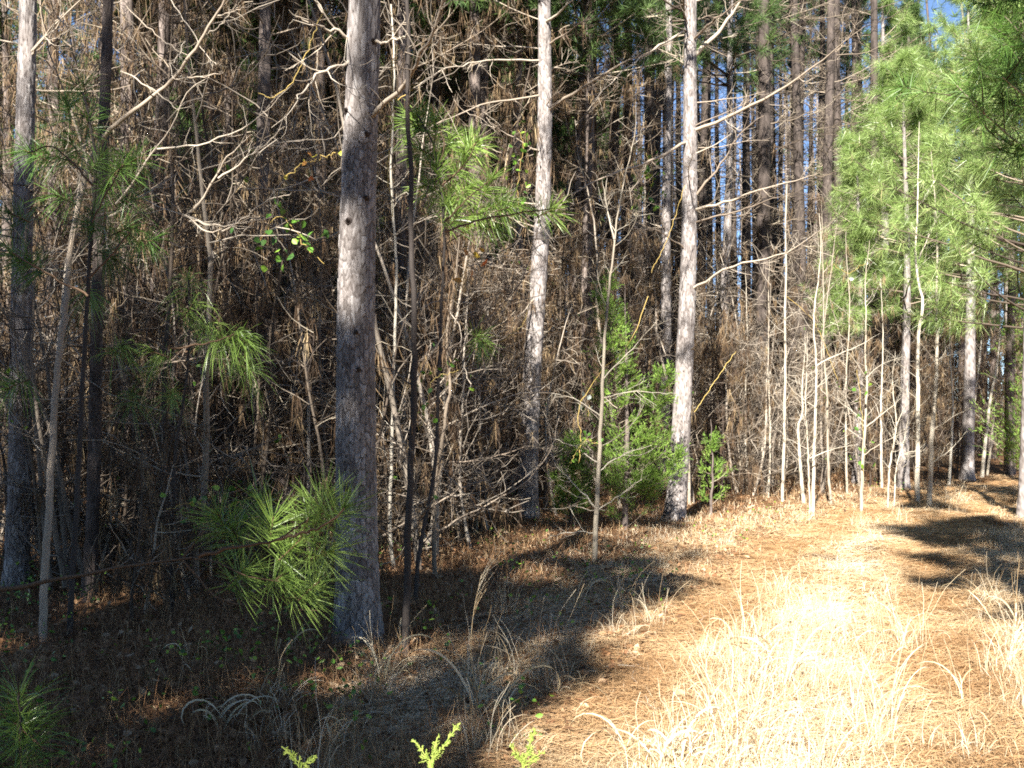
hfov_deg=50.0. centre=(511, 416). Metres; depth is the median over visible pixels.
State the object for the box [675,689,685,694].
fallen leaf
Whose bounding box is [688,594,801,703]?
grass tuft
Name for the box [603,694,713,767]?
grass tuft
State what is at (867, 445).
bare shrub
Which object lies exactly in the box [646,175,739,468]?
bare shrub
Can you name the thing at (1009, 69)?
young pine
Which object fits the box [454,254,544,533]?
bare shrub
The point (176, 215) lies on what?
bare shrub
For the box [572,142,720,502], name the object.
bare shrub
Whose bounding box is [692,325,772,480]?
bare shrub
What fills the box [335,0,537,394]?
pine tree
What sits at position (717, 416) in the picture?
bare shrub
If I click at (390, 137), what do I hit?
bare vine
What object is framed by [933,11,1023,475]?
pine tree
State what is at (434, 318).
bare shrub
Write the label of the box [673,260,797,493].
bare shrub
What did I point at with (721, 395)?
bare shrub
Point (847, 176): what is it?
young pine
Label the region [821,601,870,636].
grass tuft
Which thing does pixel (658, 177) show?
pine tree
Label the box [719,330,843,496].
bare shrub
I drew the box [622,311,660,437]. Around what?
bare shrub
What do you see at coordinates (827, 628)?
grass tuft
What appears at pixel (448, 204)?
young pine
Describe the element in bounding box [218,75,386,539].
bare shrub
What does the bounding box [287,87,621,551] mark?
bare shrub
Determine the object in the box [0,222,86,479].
bare shrub
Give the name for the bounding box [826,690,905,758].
grass tuft
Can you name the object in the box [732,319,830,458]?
bare shrub
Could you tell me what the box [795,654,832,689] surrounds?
grass tuft
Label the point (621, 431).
bare shrub
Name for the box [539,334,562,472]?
bare shrub
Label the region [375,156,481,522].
bare shrub
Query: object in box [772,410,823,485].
bare shrub
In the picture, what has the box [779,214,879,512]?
bare sapling
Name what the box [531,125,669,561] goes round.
bare sapling
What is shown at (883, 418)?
bare shrub
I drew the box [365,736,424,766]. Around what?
grass tuft
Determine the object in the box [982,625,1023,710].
grass tuft
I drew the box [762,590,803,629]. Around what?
grass tuft
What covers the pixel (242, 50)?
pine tree
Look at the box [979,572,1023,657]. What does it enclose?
grass tuft
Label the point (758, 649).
grass tuft
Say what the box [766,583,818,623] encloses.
grass tuft
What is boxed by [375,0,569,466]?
pine tree
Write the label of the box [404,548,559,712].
plume grass
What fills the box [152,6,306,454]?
pine tree
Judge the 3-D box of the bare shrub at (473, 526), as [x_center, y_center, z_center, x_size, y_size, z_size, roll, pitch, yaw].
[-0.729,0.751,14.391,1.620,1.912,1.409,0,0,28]
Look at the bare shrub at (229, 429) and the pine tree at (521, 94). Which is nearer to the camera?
the bare shrub at (229, 429)
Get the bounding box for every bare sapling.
[84,179,156,558]
[154,133,243,514]
[194,191,320,509]
[263,165,337,549]
[312,4,438,568]
[327,0,497,655]
[399,156,514,576]
[451,263,510,530]
[468,244,513,527]
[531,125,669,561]
[547,262,600,479]
[630,232,676,504]
[727,260,766,492]
[746,170,810,501]
[747,261,788,497]
[770,330,821,503]
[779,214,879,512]
[782,333,861,515]
[802,192,851,504]
[828,237,880,492]
[828,240,913,510]
[870,274,905,487]
[870,343,918,507]
[878,122,965,501]
[883,367,930,504]
[892,272,927,419]
[909,152,994,506]
[934,273,968,485]
[975,263,996,398]
[976,324,1009,475]
[979,274,1012,477]
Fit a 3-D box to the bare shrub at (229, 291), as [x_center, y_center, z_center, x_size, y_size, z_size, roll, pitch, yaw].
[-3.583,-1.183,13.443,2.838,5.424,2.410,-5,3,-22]
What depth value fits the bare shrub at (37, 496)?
9.63 m
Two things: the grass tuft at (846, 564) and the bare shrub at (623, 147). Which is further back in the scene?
the bare shrub at (623, 147)
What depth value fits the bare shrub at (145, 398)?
11.79 m
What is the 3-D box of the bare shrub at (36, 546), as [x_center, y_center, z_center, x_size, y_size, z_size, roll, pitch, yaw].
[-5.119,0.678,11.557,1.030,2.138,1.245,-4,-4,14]
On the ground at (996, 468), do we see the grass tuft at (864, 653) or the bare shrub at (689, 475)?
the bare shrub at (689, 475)
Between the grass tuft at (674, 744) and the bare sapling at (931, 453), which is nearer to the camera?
the grass tuft at (674, 744)
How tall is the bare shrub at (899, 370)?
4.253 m
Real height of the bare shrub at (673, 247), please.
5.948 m
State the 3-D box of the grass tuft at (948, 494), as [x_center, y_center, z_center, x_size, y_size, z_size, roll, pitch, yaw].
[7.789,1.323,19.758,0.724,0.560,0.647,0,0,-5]
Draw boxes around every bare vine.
[258,9,324,97]
[386,60,393,216]
[398,0,435,99]
[500,283,530,342]
[577,297,647,462]
[651,186,684,272]
[694,352,735,411]
[787,296,837,378]
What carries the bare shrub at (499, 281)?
on the ground at (996, 468)
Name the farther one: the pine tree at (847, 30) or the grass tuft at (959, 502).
the pine tree at (847, 30)
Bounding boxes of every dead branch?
[379,434,520,541]
[380,431,553,479]
[388,374,560,451]
[424,395,588,541]
[448,218,555,348]
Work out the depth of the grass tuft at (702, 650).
7.25 m
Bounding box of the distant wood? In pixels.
[0,0,1023,455]
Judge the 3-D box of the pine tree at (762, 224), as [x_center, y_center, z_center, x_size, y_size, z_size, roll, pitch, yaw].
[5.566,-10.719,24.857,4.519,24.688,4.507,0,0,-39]
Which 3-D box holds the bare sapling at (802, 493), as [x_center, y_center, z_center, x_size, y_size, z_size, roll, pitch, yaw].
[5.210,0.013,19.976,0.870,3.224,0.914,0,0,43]
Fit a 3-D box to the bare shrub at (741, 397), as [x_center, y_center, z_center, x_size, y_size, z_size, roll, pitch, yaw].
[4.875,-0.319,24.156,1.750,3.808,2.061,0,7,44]
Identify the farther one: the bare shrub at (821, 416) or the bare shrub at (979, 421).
the bare shrub at (979, 421)
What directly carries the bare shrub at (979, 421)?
on the ground at (996, 468)
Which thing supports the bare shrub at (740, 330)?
on the ground at (996, 468)
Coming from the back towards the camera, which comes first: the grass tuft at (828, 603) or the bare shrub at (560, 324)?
the bare shrub at (560, 324)
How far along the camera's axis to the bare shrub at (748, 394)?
25.33 m
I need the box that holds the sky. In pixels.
[0,0,1021,404]
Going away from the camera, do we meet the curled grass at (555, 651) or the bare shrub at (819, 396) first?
the curled grass at (555, 651)
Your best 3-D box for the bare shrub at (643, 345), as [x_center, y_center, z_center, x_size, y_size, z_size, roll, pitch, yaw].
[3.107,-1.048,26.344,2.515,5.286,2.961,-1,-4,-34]
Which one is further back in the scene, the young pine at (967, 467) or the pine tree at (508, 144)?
the pine tree at (508, 144)
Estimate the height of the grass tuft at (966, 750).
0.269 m
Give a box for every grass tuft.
[231,639,325,711]
[234,685,299,746]
[256,683,357,767]
[329,637,400,702]
[344,597,423,677]
[347,705,404,744]
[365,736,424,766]
[403,609,535,696]
[412,670,463,706]
[427,671,521,760]
[461,637,514,686]
[476,595,576,688]
[477,699,560,763]
[482,564,526,615]
[527,649,584,695]
[568,632,597,662]
[579,554,652,613]
[594,600,620,623]
[596,592,654,636]
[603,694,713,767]
[618,639,644,660]
[623,575,688,627]
[624,673,727,767]
[632,678,731,758]
[633,691,762,767]
[636,547,661,565]
[642,699,719,759]
[646,557,668,572]
[658,709,718,754]
[667,626,796,766]
[675,632,811,767]
[676,698,757,767]
[683,610,725,659]
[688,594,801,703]
[696,677,754,727]
[698,548,803,644]
[710,679,746,721]
[711,675,797,744]
[712,618,804,697]
[714,526,740,546]
[716,654,781,702]
[730,624,788,668]
[740,642,884,767]
[744,626,775,662]
[760,624,792,660]
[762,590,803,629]
[764,555,794,593]
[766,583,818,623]
[768,607,795,628]
[771,621,860,697]
[777,614,835,660]
[780,558,843,610]
[782,617,819,653]
[785,505,806,523]
[790,510,811,519]
[792,592,824,633]
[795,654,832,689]
[798,644,847,678]
[799,719,915,767]
[806,574,866,633]
[806,590,949,730]
[806,608,852,635]
[810,596,880,649]
[812,589,843,613]
[821,572,859,599]
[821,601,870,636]
[823,650,867,688]
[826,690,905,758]
[828,545,864,571]
[833,723,869,751]
[834,639,856,659]
[836,661,877,685]
[845,605,889,644]
[845,637,886,666]
[845,695,879,723]
[846,590,884,622]
[847,501,873,527]
[847,508,866,525]
[851,651,880,681]
[853,712,905,752]
[854,612,907,666]
[855,678,913,737]
[856,516,880,528]
[856,584,902,622]
[862,561,962,651]
[863,587,893,613]
[866,558,916,596]
[871,486,902,509]
[879,610,940,651]
[880,518,906,531]
[897,502,908,515]
[898,699,992,753]
[920,481,944,499]
[932,476,964,503]
[945,481,978,513]
[951,482,977,503]
[951,589,1023,678]
[952,484,969,502]
[952,704,1007,761]
[961,564,1005,603]
[975,568,1015,605]
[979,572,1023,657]
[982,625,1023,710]
[986,601,1023,652]
[993,508,1023,539]
[999,624,1023,669]
[1005,637,1023,686]
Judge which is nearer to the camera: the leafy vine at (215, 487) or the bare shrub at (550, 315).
the leafy vine at (215, 487)
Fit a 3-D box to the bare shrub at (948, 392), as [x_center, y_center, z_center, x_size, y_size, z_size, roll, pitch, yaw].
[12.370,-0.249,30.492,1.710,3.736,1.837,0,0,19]
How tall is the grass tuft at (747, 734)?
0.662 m
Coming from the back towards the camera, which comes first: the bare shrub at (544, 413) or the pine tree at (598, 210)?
the pine tree at (598, 210)
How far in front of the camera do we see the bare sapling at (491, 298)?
15.07 m
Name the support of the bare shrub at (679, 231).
on the ground at (996, 468)
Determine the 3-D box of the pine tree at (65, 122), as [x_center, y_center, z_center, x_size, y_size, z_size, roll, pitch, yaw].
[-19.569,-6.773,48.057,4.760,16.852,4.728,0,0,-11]
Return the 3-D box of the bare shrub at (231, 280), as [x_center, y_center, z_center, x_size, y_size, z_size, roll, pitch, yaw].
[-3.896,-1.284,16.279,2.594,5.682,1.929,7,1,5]
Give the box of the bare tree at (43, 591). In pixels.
[38,0,290,641]
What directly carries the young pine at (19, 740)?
on the ground at (996, 468)
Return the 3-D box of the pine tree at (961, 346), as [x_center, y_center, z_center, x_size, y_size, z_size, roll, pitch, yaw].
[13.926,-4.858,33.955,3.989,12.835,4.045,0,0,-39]
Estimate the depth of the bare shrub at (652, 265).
25.25 m
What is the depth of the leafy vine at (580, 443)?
12.02 m
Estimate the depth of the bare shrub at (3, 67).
12.93 m
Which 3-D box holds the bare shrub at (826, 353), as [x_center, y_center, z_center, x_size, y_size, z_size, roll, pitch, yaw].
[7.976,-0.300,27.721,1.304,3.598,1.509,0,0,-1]
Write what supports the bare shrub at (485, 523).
on the ground at (996, 468)
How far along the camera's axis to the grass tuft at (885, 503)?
18.54 m
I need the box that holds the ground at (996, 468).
[0,432,1023,767]
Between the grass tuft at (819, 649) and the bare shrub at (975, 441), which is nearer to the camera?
the grass tuft at (819, 649)
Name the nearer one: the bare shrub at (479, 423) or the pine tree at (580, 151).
the bare shrub at (479, 423)
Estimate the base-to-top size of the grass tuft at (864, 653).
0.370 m
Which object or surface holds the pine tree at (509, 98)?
on the ground at (996, 468)
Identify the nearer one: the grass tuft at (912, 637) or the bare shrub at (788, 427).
the grass tuft at (912, 637)
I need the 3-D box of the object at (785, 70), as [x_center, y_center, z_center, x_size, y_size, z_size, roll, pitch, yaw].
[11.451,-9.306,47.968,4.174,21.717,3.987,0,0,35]
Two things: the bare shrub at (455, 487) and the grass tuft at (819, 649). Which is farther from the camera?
the bare shrub at (455, 487)
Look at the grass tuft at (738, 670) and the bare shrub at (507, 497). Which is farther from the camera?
the bare shrub at (507, 497)
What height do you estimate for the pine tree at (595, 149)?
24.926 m
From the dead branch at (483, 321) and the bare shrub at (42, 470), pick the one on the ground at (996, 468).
the bare shrub at (42, 470)
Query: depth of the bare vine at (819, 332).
19.20 m
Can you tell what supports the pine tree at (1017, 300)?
on the ground at (996, 468)
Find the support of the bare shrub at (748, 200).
on the ground at (996, 468)
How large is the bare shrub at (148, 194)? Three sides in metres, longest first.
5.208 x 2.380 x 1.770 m
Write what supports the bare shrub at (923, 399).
on the ground at (996, 468)
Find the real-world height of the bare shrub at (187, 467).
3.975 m
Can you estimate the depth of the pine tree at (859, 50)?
40.01 m
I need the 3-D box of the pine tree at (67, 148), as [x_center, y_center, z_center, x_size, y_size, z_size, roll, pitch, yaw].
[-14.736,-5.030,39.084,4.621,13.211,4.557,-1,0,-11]
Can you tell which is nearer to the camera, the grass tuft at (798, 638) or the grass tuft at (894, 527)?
the grass tuft at (798, 638)
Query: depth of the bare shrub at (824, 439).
26.71 m
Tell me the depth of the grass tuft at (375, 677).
6.09 m
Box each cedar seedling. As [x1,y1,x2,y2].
[281,746,317,767]
[411,723,460,767]
[509,728,544,767]
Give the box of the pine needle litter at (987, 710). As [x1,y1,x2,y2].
[301,473,1023,767]
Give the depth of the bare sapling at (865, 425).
18.66 m
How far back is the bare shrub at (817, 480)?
24.59 m
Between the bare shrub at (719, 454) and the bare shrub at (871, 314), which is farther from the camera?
the bare shrub at (871, 314)
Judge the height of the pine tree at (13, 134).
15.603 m
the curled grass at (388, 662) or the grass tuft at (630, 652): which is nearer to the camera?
the curled grass at (388, 662)
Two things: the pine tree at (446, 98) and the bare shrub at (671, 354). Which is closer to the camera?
the bare shrub at (671, 354)
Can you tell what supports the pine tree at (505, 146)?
on the ground at (996, 468)
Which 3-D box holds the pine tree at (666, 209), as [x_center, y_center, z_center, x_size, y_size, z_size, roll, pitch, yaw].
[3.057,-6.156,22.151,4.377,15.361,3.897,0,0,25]
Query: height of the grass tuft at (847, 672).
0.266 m
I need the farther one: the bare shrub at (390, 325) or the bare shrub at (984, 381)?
the bare shrub at (984, 381)
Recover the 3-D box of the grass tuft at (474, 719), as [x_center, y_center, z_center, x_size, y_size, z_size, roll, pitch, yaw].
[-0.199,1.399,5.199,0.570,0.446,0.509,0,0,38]
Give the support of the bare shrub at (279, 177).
on the ground at (996, 468)
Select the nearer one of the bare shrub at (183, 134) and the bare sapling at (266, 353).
the bare sapling at (266, 353)
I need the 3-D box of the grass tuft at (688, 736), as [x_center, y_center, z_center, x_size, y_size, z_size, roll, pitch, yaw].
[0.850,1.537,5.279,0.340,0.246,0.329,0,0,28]
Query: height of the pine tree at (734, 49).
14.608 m
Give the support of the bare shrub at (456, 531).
on the ground at (996, 468)
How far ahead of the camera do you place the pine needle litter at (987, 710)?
7.00 m
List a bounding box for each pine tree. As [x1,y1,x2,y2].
[0,0,89,456]
[0,0,119,479]
[0,0,143,591]
[0,0,182,500]
[0,0,198,476]
[0,0,254,494]
[0,0,260,602]
[0,0,271,524]
[0,6,66,385]
[0,36,47,300]
[0,115,14,237]
[3,0,301,492]
[33,83,66,428]
[35,71,73,365]
[38,66,114,380]
[39,0,223,403]
[45,0,271,499]
[45,105,118,290]
[61,52,98,327]
[64,31,256,398]
[64,50,138,348]
[97,0,311,495]
[107,0,431,529]
[114,0,278,491]
[114,19,252,127]
[115,0,336,508]
[119,19,275,298]
[139,7,345,478]
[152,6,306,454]
[154,0,396,510]
[155,0,383,496]
[185,0,479,517]
[202,1,383,480]
[231,3,336,449]
[259,0,468,645]
[273,0,548,522]
[277,0,453,366]
[286,0,501,411]
[288,3,335,159]
[311,0,445,302]
[325,18,387,188]
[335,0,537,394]
[343,0,580,510]
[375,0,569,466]
[376,36,505,406]
[377,0,493,235]
[380,0,579,406]
[380,0,597,452]
[398,0,698,518]
[407,55,533,267]
[415,45,513,326]
[416,0,575,491]
[417,2,601,485]
[424,0,592,471]
[438,0,708,496]
[440,1,628,431]
[459,19,556,466]
[491,0,679,485]
[493,43,620,469]
[495,51,558,400]
[497,0,679,489]
[501,20,566,304]
[516,115,637,450]
[522,59,608,458]
[523,2,661,483]
[533,111,568,425]
[534,107,641,328]
[535,15,697,476]
[538,0,864,520]
[557,75,644,367]
[560,2,718,468]
[560,6,682,446]
[565,0,771,490]
[598,0,723,467]
[598,8,720,467]
[599,3,676,394]
[602,2,717,380]
[633,1,722,326]
[633,4,720,442]
[635,0,722,305]
[637,0,755,454]
[642,1,741,375]
[653,0,806,481]
[672,0,757,402]
[673,0,787,427]
[677,0,817,452]
[682,0,778,310]
[697,0,850,483]
[705,0,821,467]
[713,1,798,407]
[718,0,842,420]
[720,0,876,477]
[733,0,865,468]
[737,0,826,442]
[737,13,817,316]
[756,0,904,473]
[774,0,868,434]
[775,0,851,428]
[778,0,912,471]
[780,0,914,453]
[798,0,869,439]
[803,0,942,471]
[807,0,885,455]
[808,0,884,393]
[808,96,945,464]
[843,0,998,465]
[845,91,976,467]
[847,24,986,424]
[847,97,955,449]
[848,185,953,461]
[867,119,1002,461]
[893,166,981,454]
[897,62,1023,460]
[930,234,951,401]
[931,173,1023,456]
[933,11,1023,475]
[944,34,1023,458]
[979,264,1023,426]
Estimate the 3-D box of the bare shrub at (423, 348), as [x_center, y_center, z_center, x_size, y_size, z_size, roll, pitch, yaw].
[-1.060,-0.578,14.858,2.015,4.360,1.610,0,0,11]
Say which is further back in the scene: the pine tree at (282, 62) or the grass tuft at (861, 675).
the pine tree at (282, 62)
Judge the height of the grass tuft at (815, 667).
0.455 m
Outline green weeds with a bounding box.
[0,473,903,767]
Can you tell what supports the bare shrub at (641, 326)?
on the ground at (996, 468)
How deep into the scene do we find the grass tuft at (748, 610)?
7.90 m
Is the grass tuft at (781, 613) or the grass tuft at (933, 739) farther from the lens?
the grass tuft at (781, 613)
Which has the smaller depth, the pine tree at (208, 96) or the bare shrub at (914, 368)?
the pine tree at (208, 96)
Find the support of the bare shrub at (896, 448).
on the ground at (996, 468)
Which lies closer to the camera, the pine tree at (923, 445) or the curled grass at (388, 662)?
the curled grass at (388, 662)
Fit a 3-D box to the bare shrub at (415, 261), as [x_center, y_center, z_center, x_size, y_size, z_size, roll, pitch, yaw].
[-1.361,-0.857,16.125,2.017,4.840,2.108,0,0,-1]
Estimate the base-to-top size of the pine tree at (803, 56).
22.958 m
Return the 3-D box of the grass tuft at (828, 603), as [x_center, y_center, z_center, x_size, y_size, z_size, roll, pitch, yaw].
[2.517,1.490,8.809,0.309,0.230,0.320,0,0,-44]
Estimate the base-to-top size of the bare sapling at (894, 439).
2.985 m
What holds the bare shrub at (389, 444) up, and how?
on the ground at (996, 468)
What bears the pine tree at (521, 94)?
on the ground at (996, 468)
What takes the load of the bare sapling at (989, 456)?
on the ground at (996, 468)
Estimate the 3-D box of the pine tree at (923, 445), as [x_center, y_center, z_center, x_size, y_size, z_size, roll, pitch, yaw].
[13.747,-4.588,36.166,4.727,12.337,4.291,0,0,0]
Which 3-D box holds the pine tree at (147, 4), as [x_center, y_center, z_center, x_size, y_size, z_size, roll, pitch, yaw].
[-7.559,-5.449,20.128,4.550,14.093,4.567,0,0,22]
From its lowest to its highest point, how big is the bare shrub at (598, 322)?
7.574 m
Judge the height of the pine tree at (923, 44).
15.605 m
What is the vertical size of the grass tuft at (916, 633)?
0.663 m
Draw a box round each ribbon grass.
[147,625,207,673]
[181,686,283,732]
[255,622,323,652]
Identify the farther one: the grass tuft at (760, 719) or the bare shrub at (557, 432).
the bare shrub at (557, 432)
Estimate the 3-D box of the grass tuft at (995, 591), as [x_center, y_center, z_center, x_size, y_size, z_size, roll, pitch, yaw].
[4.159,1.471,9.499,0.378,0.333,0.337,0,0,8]
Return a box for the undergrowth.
[0,473,942,767]
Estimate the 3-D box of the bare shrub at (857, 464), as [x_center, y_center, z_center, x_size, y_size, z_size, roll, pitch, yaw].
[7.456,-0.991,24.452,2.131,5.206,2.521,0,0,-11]
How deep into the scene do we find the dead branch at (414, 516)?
10.24 m
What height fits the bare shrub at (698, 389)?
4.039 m
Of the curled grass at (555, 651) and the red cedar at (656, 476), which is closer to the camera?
the curled grass at (555, 651)
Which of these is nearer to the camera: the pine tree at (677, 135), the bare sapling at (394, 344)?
the bare sapling at (394, 344)
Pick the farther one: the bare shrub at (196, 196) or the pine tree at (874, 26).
the pine tree at (874, 26)
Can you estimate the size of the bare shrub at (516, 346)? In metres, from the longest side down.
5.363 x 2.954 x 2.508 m
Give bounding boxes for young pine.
[0,65,174,635]
[0,461,383,647]
[0,655,89,767]
[57,267,321,611]
[386,93,581,604]
[800,123,917,483]
[806,0,936,466]
[822,37,999,488]
[859,0,1023,518]
[866,0,1023,480]
[873,0,1023,189]
[922,29,1023,291]
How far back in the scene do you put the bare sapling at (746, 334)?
22.05 m
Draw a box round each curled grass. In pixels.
[311,657,397,755]
[341,634,436,682]
[521,585,583,685]
[539,569,615,607]
[559,682,653,754]
[580,707,732,767]
[892,623,988,703]
[939,553,1023,647]
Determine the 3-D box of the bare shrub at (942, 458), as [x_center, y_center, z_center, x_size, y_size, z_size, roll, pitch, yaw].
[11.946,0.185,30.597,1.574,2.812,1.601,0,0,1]
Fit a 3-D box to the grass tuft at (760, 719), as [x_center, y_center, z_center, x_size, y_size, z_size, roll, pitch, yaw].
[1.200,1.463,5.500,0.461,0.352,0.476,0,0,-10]
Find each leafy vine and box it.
[160,480,269,525]
[230,198,328,271]
[283,151,341,180]
[397,359,474,429]
[452,225,486,302]
[505,120,535,218]
[560,425,603,462]
[577,391,591,415]
[631,149,665,218]
[836,261,872,280]
[848,371,874,486]
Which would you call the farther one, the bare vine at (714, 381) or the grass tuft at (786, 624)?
the bare vine at (714, 381)
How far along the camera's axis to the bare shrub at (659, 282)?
22.94 m
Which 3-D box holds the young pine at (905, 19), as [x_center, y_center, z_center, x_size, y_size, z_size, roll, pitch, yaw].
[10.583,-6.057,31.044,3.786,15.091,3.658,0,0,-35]
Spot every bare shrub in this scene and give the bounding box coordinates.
[0,0,176,545]
[0,0,204,499]
[0,0,265,567]
[0,0,436,592]
[0,17,168,536]
[0,40,51,476]
[0,99,190,590]
[0,118,45,492]
[0,152,74,540]
[0,171,199,544]
[0,171,208,573]
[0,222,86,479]
[0,224,186,592]
[0,242,73,528]
[0,263,118,577]
[0,273,38,522]
[0,283,143,585]
[0,295,85,540]
[0,302,73,560]
[0,330,123,545]
[0,383,84,557]
[0,386,109,550]
[0,436,189,583]
[3,210,148,517]
[5,140,179,489]
[33,0,224,519]
[33,143,115,451]
[33,282,103,515]
[35,19,242,537]
[35,255,106,481]
[37,253,212,581]
[40,433,229,623]
[41,20,221,490]
[41,96,192,536]
[43,213,152,510]
[51,296,204,547]
[60,90,216,494]
[69,176,288,569]
[71,157,194,457]
[73,0,272,588]
[73,81,311,558]
[85,164,294,492]
[85,265,201,526]
[87,363,182,506]
[88,381,269,604]
[100,476,171,549]
[102,277,258,543]
[103,441,297,580]
[104,51,319,534]
[107,115,335,534]
[110,0,332,524]
[112,118,325,508]
[112,145,281,511]
[122,44,303,513]
[136,97,323,497]
[145,252,238,479]
[149,153,325,515]
[168,100,447,551]
[170,214,277,496]
[182,141,295,488]
[186,441,237,502]
[188,117,335,498]
[190,195,337,566]
[194,19,346,538]
[199,258,251,500]
[200,0,533,569]
[212,140,336,493]
[213,139,407,496]
[216,153,310,488]
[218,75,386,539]
[234,261,336,506]
[238,446,335,559]
[240,6,550,555]
[240,80,417,463]
[241,290,470,590]
[242,463,394,610]
[246,212,338,526]
[268,126,394,486]
[269,134,387,475]
[274,314,335,509]
[277,0,542,547]
[278,255,337,475]
[279,72,512,486]
[280,40,426,513]
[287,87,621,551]
[291,444,335,515]
[299,169,425,509]
[302,234,502,541]
[304,71,426,484]
[311,369,405,556]
[312,233,493,515]
[315,199,492,523]
[315,263,427,526]
[315,325,501,539]
[324,365,430,545]
[328,149,539,511]
[336,141,586,528]
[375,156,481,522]
[375,161,518,551]
[375,164,575,525]
[375,246,510,524]
[375,338,440,520]
[375,379,469,558]
[376,106,533,498]
[376,183,543,547]
[376,234,504,507]
[376,278,527,539]
[377,197,560,479]
[380,208,483,476]
[380,292,573,507]
[392,331,514,543]
[392,379,491,538]
[393,152,516,472]
[395,203,529,522]
[408,240,572,530]
[410,176,539,525]
[415,407,491,533]
[421,170,551,490]
[424,401,533,535]
[425,307,537,533]
[430,107,511,477]
[433,157,553,481]
[452,209,567,494]
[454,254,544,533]
[455,284,524,502]
[464,228,564,495]
[469,233,585,505]
[480,285,557,515]
[488,258,647,514]
[489,235,544,485]
[497,173,627,504]
[502,281,612,481]
[505,162,624,504]
[505,347,569,496]
[511,60,676,507]
[538,326,665,501]
[539,51,664,491]
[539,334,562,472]
[539,461,614,521]
[543,223,630,478]
[543,345,560,479]
[544,185,634,475]
[548,310,639,499]
[556,230,791,504]
[563,223,699,471]
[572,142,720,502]
[577,318,696,499]
[578,230,651,465]
[579,228,676,466]
[585,217,670,510]
[595,370,656,479]
[600,365,642,483]
[601,176,704,465]
[601,255,692,456]
[601,348,648,476]
[609,345,659,468]
[615,238,791,468]
[617,217,711,481]
[617,300,724,468]
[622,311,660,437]
[641,336,749,485]
[643,187,716,368]
[645,196,838,462]
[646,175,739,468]
[646,278,796,460]
[655,121,778,444]
[657,214,800,493]
[657,300,766,502]
[660,196,706,319]
[666,298,749,501]
[670,307,732,481]
[671,295,771,498]
[671,390,730,483]
[672,352,755,487]
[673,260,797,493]
[675,312,799,496]
[690,304,747,485]
[691,368,753,488]
[692,323,725,478]
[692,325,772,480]
[695,339,748,490]
[696,271,780,491]
[696,321,781,465]
[701,332,774,477]
[702,237,859,484]
[703,430,769,494]
[705,240,753,375]
[705,298,831,490]
[707,219,777,430]
[715,242,844,494]
[715,359,759,481]
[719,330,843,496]
[727,383,785,481]
[728,316,778,468]
[728,316,854,491]
[729,265,815,428]
[730,355,762,476]
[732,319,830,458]
[732,346,789,484]
[735,358,808,479]
[735,372,803,495]
[740,178,911,492]
[744,321,804,470]
[751,180,816,410]
[752,305,875,480]
[771,330,853,483]
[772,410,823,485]
[773,349,809,478]
[774,399,820,478]
[775,413,813,481]
[776,351,825,472]
[776,356,817,479]
[778,144,844,374]
[779,356,882,493]
[786,321,851,477]
[789,401,849,477]
[792,260,883,485]
[808,248,877,457]
[810,322,879,480]
[811,339,851,468]
[812,345,852,470]
[813,375,872,475]
[817,396,842,465]
[818,310,896,483]
[824,317,900,458]
[825,319,895,485]
[833,347,872,460]
[846,301,911,476]
[847,326,897,452]
[848,397,895,482]
[850,320,897,467]
[852,358,927,473]
[862,353,909,468]
[862,368,899,475]
[867,302,948,464]
[870,366,924,466]
[879,371,948,476]
[884,325,949,460]
[888,321,945,468]
[891,367,931,468]
[896,339,941,447]
[896,357,957,450]
[910,358,959,467]
[910,378,962,471]
[914,270,982,469]
[914,351,962,470]
[921,370,959,468]
[924,401,954,465]
[927,342,992,472]
[938,353,995,454]
[940,355,1001,468]
[944,296,1019,470]
[952,361,995,458]
[976,339,1018,459]
[984,316,1023,454]
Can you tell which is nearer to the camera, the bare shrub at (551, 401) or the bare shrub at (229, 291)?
the bare shrub at (229, 291)
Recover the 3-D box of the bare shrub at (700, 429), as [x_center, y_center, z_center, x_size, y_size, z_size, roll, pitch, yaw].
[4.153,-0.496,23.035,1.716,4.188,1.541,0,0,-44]
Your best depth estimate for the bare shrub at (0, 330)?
12.82 m
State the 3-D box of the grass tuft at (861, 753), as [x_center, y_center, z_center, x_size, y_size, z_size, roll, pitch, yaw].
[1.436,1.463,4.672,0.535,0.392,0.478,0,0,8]
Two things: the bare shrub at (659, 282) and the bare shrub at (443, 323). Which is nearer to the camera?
the bare shrub at (443, 323)
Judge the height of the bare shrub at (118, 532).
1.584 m
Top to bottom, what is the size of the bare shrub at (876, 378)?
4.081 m
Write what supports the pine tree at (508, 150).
on the ground at (996, 468)
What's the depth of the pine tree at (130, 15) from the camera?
14.88 m
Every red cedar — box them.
[546,427,603,523]
[567,267,689,530]
[694,419,737,516]
[970,279,1023,469]
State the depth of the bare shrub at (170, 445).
8.91 m
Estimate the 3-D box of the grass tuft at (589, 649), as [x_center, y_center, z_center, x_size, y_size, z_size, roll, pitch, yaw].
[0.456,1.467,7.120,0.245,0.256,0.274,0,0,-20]

